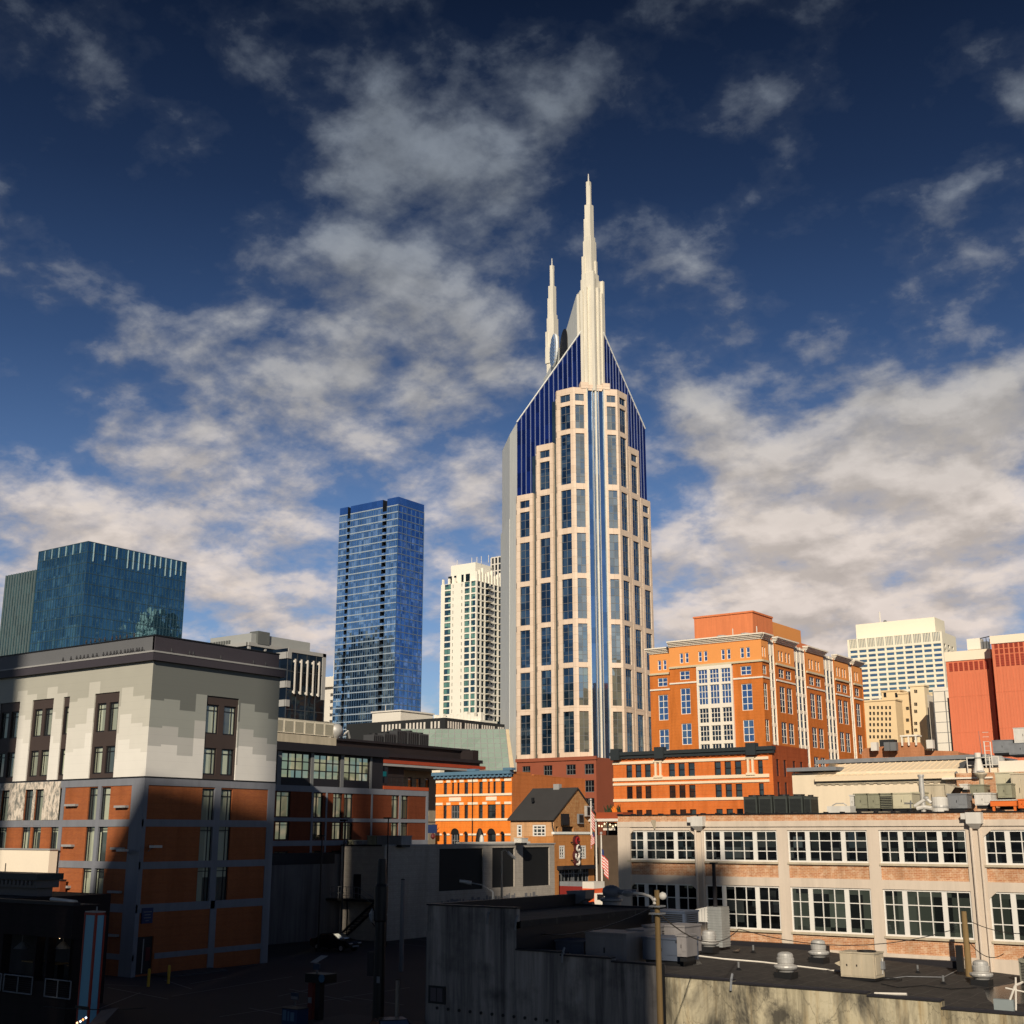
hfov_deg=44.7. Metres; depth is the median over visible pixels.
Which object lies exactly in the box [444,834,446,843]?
window
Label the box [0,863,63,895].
cornice shopfront building
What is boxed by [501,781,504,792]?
window
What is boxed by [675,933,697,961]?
duct box
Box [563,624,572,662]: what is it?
window
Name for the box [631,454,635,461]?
window
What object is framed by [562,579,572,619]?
window
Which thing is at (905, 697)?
buff link building
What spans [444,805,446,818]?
window
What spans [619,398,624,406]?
window
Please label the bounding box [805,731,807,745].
strip window
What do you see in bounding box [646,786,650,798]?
window
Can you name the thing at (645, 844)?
factory window
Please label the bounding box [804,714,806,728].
strip window
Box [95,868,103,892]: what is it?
window
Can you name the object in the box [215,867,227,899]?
window
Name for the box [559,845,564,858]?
window
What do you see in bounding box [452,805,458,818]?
window
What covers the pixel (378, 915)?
lamp post
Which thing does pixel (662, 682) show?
window
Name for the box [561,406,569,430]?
window
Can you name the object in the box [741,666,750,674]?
window
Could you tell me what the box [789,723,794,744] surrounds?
window
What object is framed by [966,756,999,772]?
roof railing
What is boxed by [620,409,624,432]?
window
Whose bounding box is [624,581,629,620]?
window
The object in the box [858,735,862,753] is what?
window
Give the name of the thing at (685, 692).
window
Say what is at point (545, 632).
window
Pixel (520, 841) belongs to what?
roof unit
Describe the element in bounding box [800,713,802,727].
strip window
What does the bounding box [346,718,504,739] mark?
long dark building
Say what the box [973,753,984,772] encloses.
white vent stack
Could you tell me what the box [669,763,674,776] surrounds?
window
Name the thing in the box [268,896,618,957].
ground
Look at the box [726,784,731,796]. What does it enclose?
window
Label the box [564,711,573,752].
window
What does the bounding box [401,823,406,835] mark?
window
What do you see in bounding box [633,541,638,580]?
window
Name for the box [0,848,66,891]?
cream wall building
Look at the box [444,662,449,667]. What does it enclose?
window
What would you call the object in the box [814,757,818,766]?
window
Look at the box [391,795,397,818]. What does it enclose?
window
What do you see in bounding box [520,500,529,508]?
window
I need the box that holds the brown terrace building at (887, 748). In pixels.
[862,734,971,757]
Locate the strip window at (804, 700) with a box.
[803,697,805,711]
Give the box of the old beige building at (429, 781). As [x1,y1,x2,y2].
[404,770,435,843]
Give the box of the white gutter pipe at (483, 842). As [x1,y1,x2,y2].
[456,841,529,843]
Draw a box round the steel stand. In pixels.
[990,799,1017,810]
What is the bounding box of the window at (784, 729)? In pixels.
[781,722,786,743]
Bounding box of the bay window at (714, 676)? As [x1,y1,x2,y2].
[710,669,718,682]
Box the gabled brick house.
[507,784,597,841]
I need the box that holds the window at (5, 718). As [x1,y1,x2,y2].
[0,712,8,738]
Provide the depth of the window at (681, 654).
256.24 m
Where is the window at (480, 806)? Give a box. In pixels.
[479,805,482,817]
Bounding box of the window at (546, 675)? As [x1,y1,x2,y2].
[542,670,550,707]
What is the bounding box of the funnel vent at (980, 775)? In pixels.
[974,770,986,783]
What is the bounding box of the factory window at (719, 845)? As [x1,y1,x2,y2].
[704,830,777,861]
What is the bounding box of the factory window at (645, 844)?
[631,830,694,860]
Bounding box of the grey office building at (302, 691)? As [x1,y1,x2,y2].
[210,631,325,721]
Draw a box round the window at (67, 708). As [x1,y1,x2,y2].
[63,707,68,734]
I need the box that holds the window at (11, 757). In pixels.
[6,752,14,777]
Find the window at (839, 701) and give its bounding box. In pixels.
[838,699,842,723]
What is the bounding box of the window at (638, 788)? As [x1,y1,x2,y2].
[636,786,641,798]
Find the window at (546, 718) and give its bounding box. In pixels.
[542,713,551,753]
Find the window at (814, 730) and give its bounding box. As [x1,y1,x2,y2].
[812,727,817,747]
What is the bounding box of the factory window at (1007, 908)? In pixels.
[990,892,1023,941]
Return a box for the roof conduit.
[893,970,956,977]
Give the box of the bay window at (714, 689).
[710,684,719,703]
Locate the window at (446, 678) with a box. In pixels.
[444,675,449,680]
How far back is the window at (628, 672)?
303.40 m
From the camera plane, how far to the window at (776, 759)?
188.11 m
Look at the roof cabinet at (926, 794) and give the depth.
84.58 m
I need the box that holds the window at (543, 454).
[540,450,549,457]
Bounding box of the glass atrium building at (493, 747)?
[391,729,514,770]
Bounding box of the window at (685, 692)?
[681,688,690,713]
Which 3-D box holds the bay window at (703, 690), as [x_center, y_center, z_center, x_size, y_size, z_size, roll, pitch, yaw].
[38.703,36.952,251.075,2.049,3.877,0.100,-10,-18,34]
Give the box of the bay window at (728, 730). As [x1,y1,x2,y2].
[723,725,732,739]
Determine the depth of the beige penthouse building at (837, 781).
93.60 m
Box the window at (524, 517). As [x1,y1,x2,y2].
[520,511,529,537]
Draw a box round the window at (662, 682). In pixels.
[658,678,666,686]
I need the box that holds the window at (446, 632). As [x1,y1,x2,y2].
[444,630,449,634]
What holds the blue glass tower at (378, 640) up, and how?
on the ground
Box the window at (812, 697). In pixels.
[810,693,815,718]
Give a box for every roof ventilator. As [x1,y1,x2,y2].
[699,930,719,952]
[774,952,797,979]
[808,939,829,963]
[969,960,993,986]
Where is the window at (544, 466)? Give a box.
[540,461,549,489]
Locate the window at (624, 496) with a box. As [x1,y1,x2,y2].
[622,493,627,530]
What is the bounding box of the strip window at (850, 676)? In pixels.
[849,676,855,752]
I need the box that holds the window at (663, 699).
[658,695,667,720]
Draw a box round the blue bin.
[281,1006,307,1023]
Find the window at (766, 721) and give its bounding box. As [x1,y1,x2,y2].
[765,719,769,741]
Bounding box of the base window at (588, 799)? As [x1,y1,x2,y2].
[586,798,594,809]
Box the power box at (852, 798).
[849,795,854,805]
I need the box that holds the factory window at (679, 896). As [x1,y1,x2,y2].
[632,883,696,909]
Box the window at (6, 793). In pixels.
[1,790,9,820]
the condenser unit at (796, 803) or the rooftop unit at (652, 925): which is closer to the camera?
the rooftop unit at (652, 925)
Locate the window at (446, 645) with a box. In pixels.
[444,643,449,647]
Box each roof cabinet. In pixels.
[853,793,869,811]
[867,793,881,811]
[892,792,919,811]
[913,792,928,811]
[959,784,971,792]
[969,784,990,798]
[973,793,996,808]
[994,772,1015,809]
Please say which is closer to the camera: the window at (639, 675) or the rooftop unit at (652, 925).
the rooftop unit at (652, 925)
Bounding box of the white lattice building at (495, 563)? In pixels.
[490,556,500,575]
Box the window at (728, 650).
[727,649,730,658]
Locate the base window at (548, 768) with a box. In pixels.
[544,765,551,774]
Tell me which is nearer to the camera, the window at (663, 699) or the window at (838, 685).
the window at (663, 699)
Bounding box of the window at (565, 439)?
[561,434,570,484]
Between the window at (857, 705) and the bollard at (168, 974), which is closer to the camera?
the bollard at (168, 974)
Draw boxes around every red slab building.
[944,649,999,755]
[989,633,1023,759]
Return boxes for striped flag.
[590,804,594,831]
[591,832,594,848]
[602,849,608,879]
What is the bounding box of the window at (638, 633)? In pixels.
[636,630,641,667]
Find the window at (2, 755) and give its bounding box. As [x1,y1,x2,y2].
[0,753,4,777]
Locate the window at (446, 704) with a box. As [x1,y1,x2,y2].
[443,702,448,707]
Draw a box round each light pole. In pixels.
[340,820,347,932]
[383,817,390,944]
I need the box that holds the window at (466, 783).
[465,782,467,793]
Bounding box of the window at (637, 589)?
[634,585,640,624]
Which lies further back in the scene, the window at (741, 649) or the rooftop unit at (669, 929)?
the window at (741, 649)
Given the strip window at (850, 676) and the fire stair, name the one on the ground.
the fire stair
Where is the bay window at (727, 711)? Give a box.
[723,707,731,721]
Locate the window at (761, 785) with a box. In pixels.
[759,783,763,795]
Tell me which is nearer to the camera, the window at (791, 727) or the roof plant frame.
the window at (791, 727)
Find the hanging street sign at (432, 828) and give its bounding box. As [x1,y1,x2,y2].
[428,824,437,838]
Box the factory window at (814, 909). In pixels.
[790,887,873,934]
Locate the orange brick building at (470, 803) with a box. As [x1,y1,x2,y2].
[431,767,584,843]
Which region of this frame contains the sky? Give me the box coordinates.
[0,0,1023,717]
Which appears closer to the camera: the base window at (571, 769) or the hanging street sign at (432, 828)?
the hanging street sign at (432, 828)
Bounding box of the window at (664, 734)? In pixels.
[660,729,668,749]
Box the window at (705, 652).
[704,651,707,660]
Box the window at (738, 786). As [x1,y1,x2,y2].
[736,784,742,796]
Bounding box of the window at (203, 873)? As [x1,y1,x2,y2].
[196,867,208,900]
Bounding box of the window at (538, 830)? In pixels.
[533,825,545,835]
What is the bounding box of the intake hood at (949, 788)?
[944,784,962,794]
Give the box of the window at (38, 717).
[33,709,41,736]
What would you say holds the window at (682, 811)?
in the red brick building at (661, 780)
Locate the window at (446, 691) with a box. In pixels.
[444,689,449,693]
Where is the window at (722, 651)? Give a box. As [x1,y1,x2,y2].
[721,649,724,659]
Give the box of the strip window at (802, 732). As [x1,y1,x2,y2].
[801,731,803,745]
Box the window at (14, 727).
[10,711,18,738]
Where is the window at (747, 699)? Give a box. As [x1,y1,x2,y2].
[741,683,752,710]
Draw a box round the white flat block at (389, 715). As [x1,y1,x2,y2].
[371,705,434,721]
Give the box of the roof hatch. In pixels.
[827,803,855,812]
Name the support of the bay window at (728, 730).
in the orange hotel building at (733, 679)
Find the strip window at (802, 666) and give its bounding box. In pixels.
[801,663,803,677]
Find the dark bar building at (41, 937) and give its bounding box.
[0,891,110,1023]
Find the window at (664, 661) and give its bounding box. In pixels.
[663,660,666,669]
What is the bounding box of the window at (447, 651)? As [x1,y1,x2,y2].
[444,649,449,654]
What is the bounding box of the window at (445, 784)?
[444,783,446,793]
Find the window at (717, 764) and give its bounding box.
[715,762,720,774]
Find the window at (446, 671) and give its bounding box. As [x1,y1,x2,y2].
[444,669,449,673]
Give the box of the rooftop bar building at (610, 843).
[588,804,632,886]
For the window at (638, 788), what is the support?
in the red brick building at (661, 780)
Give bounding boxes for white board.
[874,992,906,995]
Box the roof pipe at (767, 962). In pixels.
[699,955,840,971]
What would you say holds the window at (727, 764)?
in the red brick building at (661, 780)
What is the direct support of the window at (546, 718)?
in the granite spire tower at (576, 619)
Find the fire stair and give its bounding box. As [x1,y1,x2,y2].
[326,874,373,935]
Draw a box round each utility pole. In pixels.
[622,890,666,1023]
[709,862,719,949]
[955,911,972,976]
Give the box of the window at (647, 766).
[645,764,650,776]
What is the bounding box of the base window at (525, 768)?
[523,766,529,771]
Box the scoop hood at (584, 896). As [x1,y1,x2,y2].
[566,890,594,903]
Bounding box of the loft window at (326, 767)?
[314,754,339,779]
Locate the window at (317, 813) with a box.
[313,793,322,817]
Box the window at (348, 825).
[343,822,351,839]
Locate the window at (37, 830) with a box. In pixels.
[32,827,40,847]
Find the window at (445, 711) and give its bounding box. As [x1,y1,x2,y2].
[443,709,448,713]
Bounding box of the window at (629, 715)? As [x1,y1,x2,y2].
[627,712,632,751]
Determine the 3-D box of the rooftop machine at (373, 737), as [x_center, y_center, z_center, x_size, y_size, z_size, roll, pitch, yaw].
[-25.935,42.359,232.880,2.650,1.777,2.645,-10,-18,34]
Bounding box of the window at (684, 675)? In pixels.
[680,671,689,679]
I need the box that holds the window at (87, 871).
[82,868,90,892]
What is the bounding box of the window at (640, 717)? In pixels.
[638,715,643,750]
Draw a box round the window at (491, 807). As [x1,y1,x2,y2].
[488,804,495,817]
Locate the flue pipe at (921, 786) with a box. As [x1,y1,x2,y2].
[917,775,925,811]
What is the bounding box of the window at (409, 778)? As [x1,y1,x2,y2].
[408,777,411,786]
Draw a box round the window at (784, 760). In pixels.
[784,760,785,776]
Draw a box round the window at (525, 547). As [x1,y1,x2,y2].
[520,542,529,581]
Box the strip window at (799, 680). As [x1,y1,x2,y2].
[798,679,800,693]
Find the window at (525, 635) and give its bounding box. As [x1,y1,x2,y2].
[521,630,529,667]
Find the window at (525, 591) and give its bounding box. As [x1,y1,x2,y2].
[521,586,529,625]
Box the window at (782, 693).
[780,687,785,712]
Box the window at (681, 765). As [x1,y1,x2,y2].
[679,763,684,775]
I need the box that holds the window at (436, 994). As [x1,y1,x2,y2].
[428,985,445,1004]
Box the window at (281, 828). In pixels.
[275,822,288,839]
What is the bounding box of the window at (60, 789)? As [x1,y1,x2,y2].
[58,789,61,819]
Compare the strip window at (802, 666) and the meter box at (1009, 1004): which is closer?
the meter box at (1009, 1004)
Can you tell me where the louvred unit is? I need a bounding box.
[878,793,894,811]
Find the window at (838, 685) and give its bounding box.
[837,684,840,691]
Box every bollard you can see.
[147,968,150,986]
[167,965,170,983]
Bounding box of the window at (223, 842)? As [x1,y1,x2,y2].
[217,827,229,859]
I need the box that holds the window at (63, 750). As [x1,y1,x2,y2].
[60,749,64,774]
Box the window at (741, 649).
[740,648,743,657]
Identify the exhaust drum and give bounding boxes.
[931,796,948,811]
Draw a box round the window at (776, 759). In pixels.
[776,759,778,775]
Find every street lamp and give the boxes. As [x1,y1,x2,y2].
[459,880,493,898]
[501,850,515,898]
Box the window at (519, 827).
[517,825,521,836]
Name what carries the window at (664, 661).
in the orange hotel building at (733, 679)
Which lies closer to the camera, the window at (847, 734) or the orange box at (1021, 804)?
the orange box at (1021, 804)
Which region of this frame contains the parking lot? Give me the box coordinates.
[99,944,425,1023]
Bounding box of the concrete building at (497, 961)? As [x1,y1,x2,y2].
[425,894,1023,1023]
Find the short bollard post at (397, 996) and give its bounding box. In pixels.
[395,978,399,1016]
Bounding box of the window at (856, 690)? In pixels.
[855,688,858,695]
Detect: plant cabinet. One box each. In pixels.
[992,739,1013,756]
[1008,743,1023,757]
[1013,727,1023,742]
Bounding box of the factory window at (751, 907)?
[706,885,780,930]
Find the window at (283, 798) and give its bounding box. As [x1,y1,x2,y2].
[276,791,289,816]
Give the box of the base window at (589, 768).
[585,764,593,773]
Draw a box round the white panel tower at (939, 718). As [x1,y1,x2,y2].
[927,687,952,750]
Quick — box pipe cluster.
[904,796,932,810]
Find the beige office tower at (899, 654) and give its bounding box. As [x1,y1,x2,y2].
[847,612,956,699]
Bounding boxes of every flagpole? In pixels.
[590,798,591,834]
[595,819,597,880]
[600,832,602,880]
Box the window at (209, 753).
[203,748,215,774]
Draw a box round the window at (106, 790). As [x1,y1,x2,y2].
[101,787,110,819]
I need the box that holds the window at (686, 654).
[685,653,688,662]
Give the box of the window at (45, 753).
[40,750,48,775]
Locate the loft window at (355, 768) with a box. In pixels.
[344,757,368,781]
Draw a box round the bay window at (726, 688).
[722,683,730,702]
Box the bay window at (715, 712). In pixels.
[711,708,719,722]
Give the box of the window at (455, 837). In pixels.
[452,834,458,843]
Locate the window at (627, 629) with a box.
[625,626,630,664]
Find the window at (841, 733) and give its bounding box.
[840,732,844,751]
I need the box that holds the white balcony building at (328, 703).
[324,669,333,722]
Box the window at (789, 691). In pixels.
[787,688,792,714]
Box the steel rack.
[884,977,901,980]
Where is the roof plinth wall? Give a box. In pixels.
[277,733,335,745]
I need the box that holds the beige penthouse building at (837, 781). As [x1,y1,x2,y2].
[786,754,1023,812]
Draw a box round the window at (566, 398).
[561,394,569,402]
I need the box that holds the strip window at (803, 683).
[802,680,804,694]
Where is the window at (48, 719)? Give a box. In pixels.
[44,708,52,735]
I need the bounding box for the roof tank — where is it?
[333,724,350,738]
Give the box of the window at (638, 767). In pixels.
[636,765,640,777]
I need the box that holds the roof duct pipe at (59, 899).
[50,897,77,901]
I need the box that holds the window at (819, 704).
[817,695,821,719]
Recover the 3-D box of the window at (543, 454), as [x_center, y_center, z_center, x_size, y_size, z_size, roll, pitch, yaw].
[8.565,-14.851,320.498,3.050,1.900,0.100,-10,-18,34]
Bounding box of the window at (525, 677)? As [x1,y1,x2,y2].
[521,673,529,709]
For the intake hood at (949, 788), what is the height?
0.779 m
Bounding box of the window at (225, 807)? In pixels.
[220,789,231,819]
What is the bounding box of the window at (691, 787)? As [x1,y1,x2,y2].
[689,785,695,797]
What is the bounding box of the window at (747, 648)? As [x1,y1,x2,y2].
[746,647,749,657]
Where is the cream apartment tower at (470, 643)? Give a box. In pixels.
[439,555,500,721]
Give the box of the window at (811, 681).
[809,677,813,685]
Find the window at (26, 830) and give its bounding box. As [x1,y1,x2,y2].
[22,827,30,847]
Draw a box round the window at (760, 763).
[758,760,762,773]
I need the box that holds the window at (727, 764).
[725,761,730,774]
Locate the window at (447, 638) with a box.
[444,636,449,641]
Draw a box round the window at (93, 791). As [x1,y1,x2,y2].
[88,787,97,819]
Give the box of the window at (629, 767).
[627,765,631,777]
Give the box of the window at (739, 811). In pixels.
[737,809,742,813]
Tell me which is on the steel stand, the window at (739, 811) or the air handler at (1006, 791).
the air handler at (1006, 791)
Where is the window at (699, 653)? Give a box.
[698,651,701,661]
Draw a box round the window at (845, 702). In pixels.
[844,701,848,724]
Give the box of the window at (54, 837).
[50,827,58,848]
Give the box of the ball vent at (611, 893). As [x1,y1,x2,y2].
[600,885,637,904]
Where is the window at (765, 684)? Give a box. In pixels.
[763,683,767,709]
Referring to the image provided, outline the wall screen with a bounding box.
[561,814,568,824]
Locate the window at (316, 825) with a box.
[312,822,321,839]
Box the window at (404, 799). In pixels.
[401,796,407,818]
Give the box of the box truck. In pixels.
[559,881,604,904]
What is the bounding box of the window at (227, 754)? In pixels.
[220,749,232,775]
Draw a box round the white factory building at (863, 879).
[617,810,1023,974]
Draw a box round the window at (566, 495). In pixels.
[562,490,571,528]
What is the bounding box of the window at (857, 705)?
[856,704,860,726]
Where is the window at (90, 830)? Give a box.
[85,827,94,860]
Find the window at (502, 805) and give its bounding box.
[501,804,504,817]
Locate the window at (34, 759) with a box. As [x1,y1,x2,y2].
[30,751,38,776]
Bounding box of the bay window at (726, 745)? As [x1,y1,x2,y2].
[724,743,732,747]
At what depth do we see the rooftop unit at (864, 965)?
66.08 m
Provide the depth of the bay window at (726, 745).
245.70 m
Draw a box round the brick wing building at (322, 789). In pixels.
[272,741,428,852]
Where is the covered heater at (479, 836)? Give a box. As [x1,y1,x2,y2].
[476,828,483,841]
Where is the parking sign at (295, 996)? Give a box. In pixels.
[291,992,298,1005]
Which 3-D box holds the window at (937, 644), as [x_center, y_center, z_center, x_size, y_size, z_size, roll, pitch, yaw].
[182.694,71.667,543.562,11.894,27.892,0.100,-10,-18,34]
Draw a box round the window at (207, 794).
[201,788,213,819]
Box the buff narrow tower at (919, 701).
[909,684,930,750]
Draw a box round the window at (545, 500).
[541,495,549,532]
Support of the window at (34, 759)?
in the hotel building at (139, 786)
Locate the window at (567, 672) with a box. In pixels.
[563,668,573,705]
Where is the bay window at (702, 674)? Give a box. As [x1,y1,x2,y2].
[698,670,706,683]
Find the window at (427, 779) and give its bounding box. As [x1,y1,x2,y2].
[425,778,428,787]
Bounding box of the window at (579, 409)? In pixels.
[575,394,651,751]
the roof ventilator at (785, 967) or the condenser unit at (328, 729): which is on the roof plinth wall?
the condenser unit at (328, 729)
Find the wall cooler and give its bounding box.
[584,806,592,815]
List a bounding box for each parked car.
[310,932,361,951]
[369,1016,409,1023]
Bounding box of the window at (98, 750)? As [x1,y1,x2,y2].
[93,746,102,773]
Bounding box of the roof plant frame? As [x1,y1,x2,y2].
[967,636,990,649]
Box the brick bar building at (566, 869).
[524,832,595,894]
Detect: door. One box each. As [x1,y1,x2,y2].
[135,936,152,974]
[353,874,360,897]
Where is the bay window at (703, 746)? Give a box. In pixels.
[701,744,709,748]
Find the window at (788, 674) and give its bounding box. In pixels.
[786,671,790,679]
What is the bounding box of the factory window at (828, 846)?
[787,830,868,862]
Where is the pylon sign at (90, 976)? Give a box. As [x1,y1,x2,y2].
[75,907,106,1023]
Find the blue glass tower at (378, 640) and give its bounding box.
[332,497,423,738]
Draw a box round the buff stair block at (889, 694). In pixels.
[880,689,906,698]
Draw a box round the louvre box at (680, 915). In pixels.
[650,908,698,922]
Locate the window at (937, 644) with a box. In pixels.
[924,643,944,691]
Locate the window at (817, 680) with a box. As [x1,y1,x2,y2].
[816,678,819,686]
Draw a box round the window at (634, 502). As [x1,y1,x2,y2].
[632,498,637,536]
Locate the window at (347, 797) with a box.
[344,794,351,817]
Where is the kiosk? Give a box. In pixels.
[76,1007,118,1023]
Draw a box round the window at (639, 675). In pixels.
[637,672,642,708]
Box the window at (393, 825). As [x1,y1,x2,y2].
[391,823,396,835]
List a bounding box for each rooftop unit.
[554,937,585,954]
[584,929,647,961]
[626,927,654,935]
[641,935,698,966]
[642,923,669,934]
[661,923,701,950]
[835,949,884,981]
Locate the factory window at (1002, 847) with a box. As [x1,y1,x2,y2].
[984,830,1023,864]
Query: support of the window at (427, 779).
in the old beige building at (429, 781)
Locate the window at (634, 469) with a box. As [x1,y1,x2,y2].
[631,465,636,493]
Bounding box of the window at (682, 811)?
[680,809,685,813]
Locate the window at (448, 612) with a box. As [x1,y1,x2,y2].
[445,610,450,615]
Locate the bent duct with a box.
[695,906,730,946]
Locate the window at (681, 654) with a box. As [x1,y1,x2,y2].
[680,653,682,662]
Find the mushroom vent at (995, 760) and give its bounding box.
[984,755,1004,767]
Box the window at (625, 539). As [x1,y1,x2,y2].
[623,536,628,576]
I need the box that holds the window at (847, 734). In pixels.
[846,733,850,752]
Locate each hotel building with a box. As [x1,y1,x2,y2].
[0,634,286,977]
[644,610,866,766]
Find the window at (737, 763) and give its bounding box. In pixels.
[735,761,741,774]
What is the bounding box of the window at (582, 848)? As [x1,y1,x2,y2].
[580,845,585,858]
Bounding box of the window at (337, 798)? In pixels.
[333,793,341,817]
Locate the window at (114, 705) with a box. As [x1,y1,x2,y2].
[108,702,118,730]
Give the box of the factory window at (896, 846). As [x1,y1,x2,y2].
[879,830,967,863]
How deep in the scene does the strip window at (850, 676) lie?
281.83 m
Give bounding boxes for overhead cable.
[543,907,654,934]
[661,915,950,945]
[968,920,1023,933]
[969,942,1003,957]
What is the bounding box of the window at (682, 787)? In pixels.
[679,785,685,797]
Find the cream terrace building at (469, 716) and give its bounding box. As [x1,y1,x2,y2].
[434,712,499,723]
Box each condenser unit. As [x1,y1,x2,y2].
[277,717,283,732]
[282,717,293,733]
[290,719,304,734]
[298,720,314,735]
[310,721,323,736]
[323,722,333,736]
[743,795,759,813]
[758,795,774,812]
[773,794,789,812]
[788,794,804,812]
[803,795,818,812]
[1018,956,1023,983]
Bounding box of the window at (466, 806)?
[465,805,467,818]
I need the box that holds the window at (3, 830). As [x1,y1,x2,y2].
[0,827,6,847]
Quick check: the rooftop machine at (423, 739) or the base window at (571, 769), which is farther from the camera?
the base window at (571, 769)
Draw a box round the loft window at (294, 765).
[281,752,309,778]
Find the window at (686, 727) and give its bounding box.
[682,723,691,744]
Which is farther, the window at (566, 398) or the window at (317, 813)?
the window at (566, 398)
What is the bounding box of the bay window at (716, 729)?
[712,725,720,740]
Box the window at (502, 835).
[501,834,504,841]
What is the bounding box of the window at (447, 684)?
[444,682,449,687]
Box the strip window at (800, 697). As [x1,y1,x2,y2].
[799,696,801,710]
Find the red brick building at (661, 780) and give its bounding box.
[609,743,807,822]
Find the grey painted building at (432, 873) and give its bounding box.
[268,843,554,944]
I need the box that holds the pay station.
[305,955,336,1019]
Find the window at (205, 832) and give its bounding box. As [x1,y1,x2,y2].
[198,827,211,860]
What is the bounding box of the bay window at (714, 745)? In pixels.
[713,744,721,747]
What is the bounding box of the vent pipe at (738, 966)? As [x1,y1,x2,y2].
[735,962,741,969]
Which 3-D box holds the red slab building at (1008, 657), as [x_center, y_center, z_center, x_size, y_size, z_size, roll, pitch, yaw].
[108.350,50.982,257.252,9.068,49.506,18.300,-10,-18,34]
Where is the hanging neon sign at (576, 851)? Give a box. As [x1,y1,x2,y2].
[571,835,579,866]
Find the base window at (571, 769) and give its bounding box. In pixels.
[567,764,575,774]
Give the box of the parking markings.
[99,938,420,1016]
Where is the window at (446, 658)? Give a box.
[444,656,449,660]
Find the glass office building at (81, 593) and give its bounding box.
[0,541,186,655]
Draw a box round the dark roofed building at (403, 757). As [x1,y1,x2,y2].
[336,738,490,786]
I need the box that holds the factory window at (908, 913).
[883,889,974,939]
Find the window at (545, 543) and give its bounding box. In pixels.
[541,538,549,577]
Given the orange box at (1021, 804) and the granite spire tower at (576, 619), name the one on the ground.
the granite spire tower at (576, 619)
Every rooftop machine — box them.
[363,733,382,741]
[378,732,395,742]
[387,729,406,743]
[405,730,417,744]
[418,732,428,745]
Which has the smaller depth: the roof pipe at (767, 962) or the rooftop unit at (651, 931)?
the rooftop unit at (651, 931)
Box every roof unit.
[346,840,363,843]
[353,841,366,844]
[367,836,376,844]
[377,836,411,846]
[514,838,528,844]
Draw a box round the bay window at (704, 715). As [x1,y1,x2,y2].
[700,708,708,722]
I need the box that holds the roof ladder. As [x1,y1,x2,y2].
[982,732,992,767]
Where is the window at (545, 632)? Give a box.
[541,627,550,665]
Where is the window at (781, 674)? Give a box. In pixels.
[779,669,783,678]
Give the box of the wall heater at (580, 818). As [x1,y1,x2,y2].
[577,814,583,823]
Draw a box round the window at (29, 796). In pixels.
[24,790,32,819]
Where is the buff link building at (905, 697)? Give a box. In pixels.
[897,692,913,741]
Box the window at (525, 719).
[521,715,529,754]
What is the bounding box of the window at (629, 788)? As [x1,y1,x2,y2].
[627,786,632,798]
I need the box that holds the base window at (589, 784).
[585,780,593,791]
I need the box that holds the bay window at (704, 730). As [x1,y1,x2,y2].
[700,726,709,741]
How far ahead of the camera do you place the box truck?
144.20 m
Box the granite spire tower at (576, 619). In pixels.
[500,174,653,834]
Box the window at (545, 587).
[541,582,550,622]
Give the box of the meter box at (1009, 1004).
[993,977,1023,1010]
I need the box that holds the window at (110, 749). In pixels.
[105,746,114,772]
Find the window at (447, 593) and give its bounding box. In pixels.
[445,591,450,595]
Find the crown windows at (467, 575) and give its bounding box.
[448,574,469,583]
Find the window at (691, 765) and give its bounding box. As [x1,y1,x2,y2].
[689,763,694,775]
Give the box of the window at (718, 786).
[716,784,721,796]
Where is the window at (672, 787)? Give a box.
[670,785,675,797]
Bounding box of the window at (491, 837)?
[488,834,495,841]
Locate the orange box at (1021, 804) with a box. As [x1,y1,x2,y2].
[1017,799,1023,809]
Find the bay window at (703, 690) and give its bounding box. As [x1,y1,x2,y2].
[699,685,707,704]
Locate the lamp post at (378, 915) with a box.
[367,859,387,1019]
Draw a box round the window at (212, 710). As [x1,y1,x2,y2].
[205,704,217,733]
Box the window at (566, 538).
[562,533,571,574]
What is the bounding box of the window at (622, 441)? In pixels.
[620,437,626,487]
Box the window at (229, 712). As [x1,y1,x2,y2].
[223,706,235,735]
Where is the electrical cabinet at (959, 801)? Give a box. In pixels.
[946,793,972,810]
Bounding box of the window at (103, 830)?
[97,827,107,860]
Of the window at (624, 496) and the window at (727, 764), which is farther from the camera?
the window at (624, 496)
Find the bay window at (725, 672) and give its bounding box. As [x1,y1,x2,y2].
[721,668,729,681]
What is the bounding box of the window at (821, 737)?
[819,728,823,748]
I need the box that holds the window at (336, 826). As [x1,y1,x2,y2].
[332,822,340,839]
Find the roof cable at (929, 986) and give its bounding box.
[881,983,976,988]
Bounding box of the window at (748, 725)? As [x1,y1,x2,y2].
[743,720,754,741]
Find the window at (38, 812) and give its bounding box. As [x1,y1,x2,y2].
[35,789,43,819]
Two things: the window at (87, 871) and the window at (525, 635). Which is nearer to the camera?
the window at (87, 871)
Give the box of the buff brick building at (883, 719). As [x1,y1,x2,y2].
[864,698,904,747]
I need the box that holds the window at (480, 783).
[479,782,482,793]
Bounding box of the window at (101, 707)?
[96,703,105,731]
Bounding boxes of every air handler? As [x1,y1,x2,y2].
[918,784,953,811]
[996,783,1015,799]
[1009,773,1023,810]

